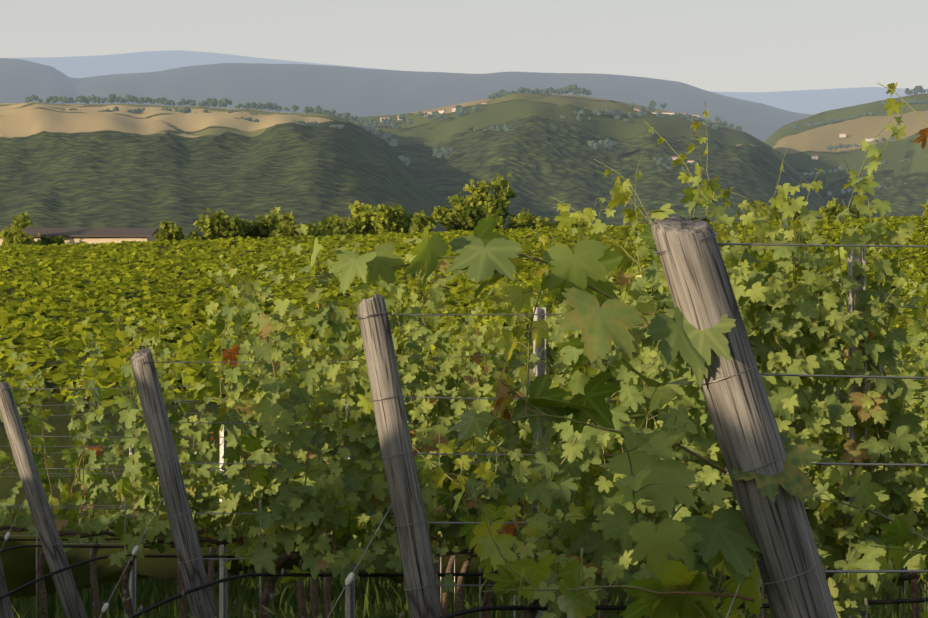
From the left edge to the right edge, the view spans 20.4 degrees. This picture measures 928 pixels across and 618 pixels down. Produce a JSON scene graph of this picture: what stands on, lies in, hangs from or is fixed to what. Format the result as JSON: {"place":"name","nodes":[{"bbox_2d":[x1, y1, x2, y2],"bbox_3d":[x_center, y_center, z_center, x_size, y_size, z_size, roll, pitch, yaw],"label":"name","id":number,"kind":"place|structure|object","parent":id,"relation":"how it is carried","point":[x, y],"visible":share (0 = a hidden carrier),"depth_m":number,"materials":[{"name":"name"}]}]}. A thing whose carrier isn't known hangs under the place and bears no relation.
{"place":"outdoors","nodes":[
{"label":"outdoors","id":0,"kind":"place"},
{"bbox_2d":[0,102,449,239],"bbox_3d":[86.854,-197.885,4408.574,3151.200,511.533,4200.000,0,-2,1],"label":"hill forest","id":1,"kind":"object","parent":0,"point":[90,166],"visible":0.38,"depth_m":3500.09,"materials":[{"name":"green plant"}]},
{"bbox_2d":[0,58,811,141],"bbox_3d":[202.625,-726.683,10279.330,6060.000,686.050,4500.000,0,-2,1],"label":"mountain range","id":2,"kind":"structure","parent":0,"point":[359,92],"depth_m":9469.70,"materials":[{"name":"blue"}]},
{"bbox_2d":[0,0,927,91],"label":"sky","id":3,"kind":"structure","parent":0,"point":[708,45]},
{"bbox_2d":[8,50,926,114],"bbox_3d":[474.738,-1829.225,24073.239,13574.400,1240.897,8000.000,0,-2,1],"label":"mountain range","id":4,"kind":"structure","parent":0,"point":[814,102],"depth_m":22649.29,"materials":[{"name":"blue"}]},
{"bbox_2d":[10,559,927,617],"bbox_3d":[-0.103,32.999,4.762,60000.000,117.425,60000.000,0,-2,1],"label":"terrain","id":5,"kind":"structure","parent":0,"point":[365,589],"depth_m":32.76,"materials":[{"name":"green plant"}]},
{"bbox_2d":[0,558,13,617],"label":"end post","id":6,"kind":"object","parent":5,"relation":"on","point":[5,609],"visible":0.96,"depth_m":16.97,"materials":[{"name":"grey wood"}]},
{"bbox_2d":[0,381,86,617],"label":"end post","id":7,"kind":"object","parent":5,"relation":"on","point":[56,559],"visible":1,"depth_m":13.97,"materials":[{"name":"grey wood"}]},
{"bbox_2d":[0,234,155,245],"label":"farm building walls","id":8,"kind":"structure","parent":5,"relation":"on","point":[79,240],"depth_m":301.28,"materials":[{"name":"beige paint"}]},
{"bbox_2d":[0,228,158,236],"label":"building roof","id":9,"kind":"structure","parent":8,"relation":"on","point":[101,232],"depth_m":302.66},
{"bbox_2d":[131,347,217,617],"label":"end post","id":10,"kind":"object","parent":5,"relation":"on","point":[186,541],"visible":0.96,"depth_m":11.06,"materials":[{"name":"grey wood"}]},
{"bbox_2d":[92,569,401,617],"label":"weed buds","id":11,"kind":"object","parent":5,"relation":"on","point":[200,601],"visible":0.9,"depth_m":10.32,"materials":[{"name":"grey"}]},
{"bbox_2d":[358,293,442,617],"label":"end post","id":12,"kind":"object","parent":5,"relation":"on","point":[416,555],"visible":1,"depth_m":8.16,"materials":[{"name":"grey wood"}]},
{"bbox_2d":[0,218,927,598],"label":"vineyard rows","id":13,"kind":"object","parent":5,"relation":"on","point":[18,564],"visible":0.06,"depth_m":23.57,"materials":[{"name":"green plant"}]},
{"bbox_2d":[0,215,927,415],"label":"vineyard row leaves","id":14,"kind":"object","parent":13,"relation":"on","point":[102,286],"visible":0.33,"depth_m":139.93,"materials":[{"name":"green plant"}]},
{"bbox_2d":[0,308,927,551],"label":"vine leaves","id":15,"kind":"object","parent":5,"relation":"on","point":[90,525],"visible":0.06,"depth_m":18.06,"materials":[{"name":"green plant"}]},
{"bbox_2d":[0,523,927,617],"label":"vine trunks","id":16,"kind":"object","parent":5,"relation":"on","point":[269,585],"visible":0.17,"depth_m":15.66,"materials":[{"name":"brown plant"}]},
{"bbox_2d":[0,232,927,617],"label":"trellis wires","id":17,"kind":"object","parent":5,"relation":"on","point":[904,570],"visible":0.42,"depth_m":8.52,"materials":[{"name":"silver metal"}]},
{"bbox_2d":[5,532,354,612],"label":"wire tensioners","id":18,"kind":"object","parent":17,"relation":"on","point":[349,579],"visible":1,"depth_m":10.98,"materials":[{"name":"white plastic"}]},
{"bbox_2d":[0,83,927,617],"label":"vine shoots","id":19,"kind":"object","parent":17,"relation":"attached to","point":[714,465],"visible":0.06,"depth_m":8.70,"materials":[{"name":"green plant"}]},
{"bbox_2d":[310,83,927,617],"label":"vine leaves","id":20,"kind":"object","parent":19,"relation":"attached to","point":[658,555],"visible":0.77,"depth_m":8.24,"materials":[{"name":"green plant"}]},
{"bbox_2d":[0,534,927,617],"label":"drip hoses","id":21,"kind":"object","parent":17,"relation":"on","point":[617,607],"visible":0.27,"depth_m":11.13,"materials":[{"name":"black rubber"}]},
{"bbox_2d":[129,247,867,617],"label":"metal trellis posts","id":22,"kind":"object","parent":5,"relation":"on","point":[539,369],"visible":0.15,"depth_m":11.65,"materials":[{"name":"metal"}]},
{"bbox_2d":[88,198,927,608],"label":"vine leaves","id":23,"kind":"object","parent":5,"relation":"on","point":[350,486],"visible":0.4,"depth_m":11.40,"materials":[{"name":"green plant"}]},
{"bbox_2d":[651,216,837,617],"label":"end post","id":24,"kind":"object","parent":5,"relation":"on","point":[744,423],"visible":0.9,"depth_m":5.14,"materials":[{"name":"grey wood"}]},
{"bbox_2d":[344,93,909,227],"bbox_3d":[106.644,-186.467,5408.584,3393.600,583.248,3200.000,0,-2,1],"label":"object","id":25,"kind":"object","parent":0,"point":[539,155],"visible":0.25,"depth_m":4643.81,"materials":[{"name":"green plant"}]},
{"bbox_2d":[25,84,927,197],"bbox_3d":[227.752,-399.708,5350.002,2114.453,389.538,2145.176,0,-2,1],"label":"trees","id":26,"kind":"object","parent":25,"relation":"on","point":[607,142],"visible":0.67,"depth_m":4923.75,"materials":[{"name":"green plant"}]},
{"bbox_2d":[380,103,901,162],"bbox_3d":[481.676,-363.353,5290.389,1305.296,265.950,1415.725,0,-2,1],"label":"cream village walls","id":27,"kind":"structure","parent":25,"relation":"on","point":[675,158],"depth_m":5285.62,"materials":[{"name":"beige paint"}]},
{"bbox_2d":[380,102,905,160],"bbox_3d":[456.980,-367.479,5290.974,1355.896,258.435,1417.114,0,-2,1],"label":"village roofs","id":28,"kind":"structure","parent":25,"relation":"on","point":[633,109],"depth_m":5268.43,"materials":[{"name":"tile"}]},
{"bbox_2d":[452,108,877,141],"bbox_3d":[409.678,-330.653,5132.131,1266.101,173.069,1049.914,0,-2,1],"label":"white village walls","id":29,"kind":"structure","parent":25,"relation":"on","point":[454,109],"depth_m":5268.60,"materials":[{"name":"white paint"}]},
{"bbox_2d":[764,93,927,216],"bbox_3d":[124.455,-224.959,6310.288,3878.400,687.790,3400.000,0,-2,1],"label":"hill","id":30,"kind":"structure","parent":0,"point":[803,144],"depth_m":5529.06,"materials":[{"name":"plant"}]}
]}

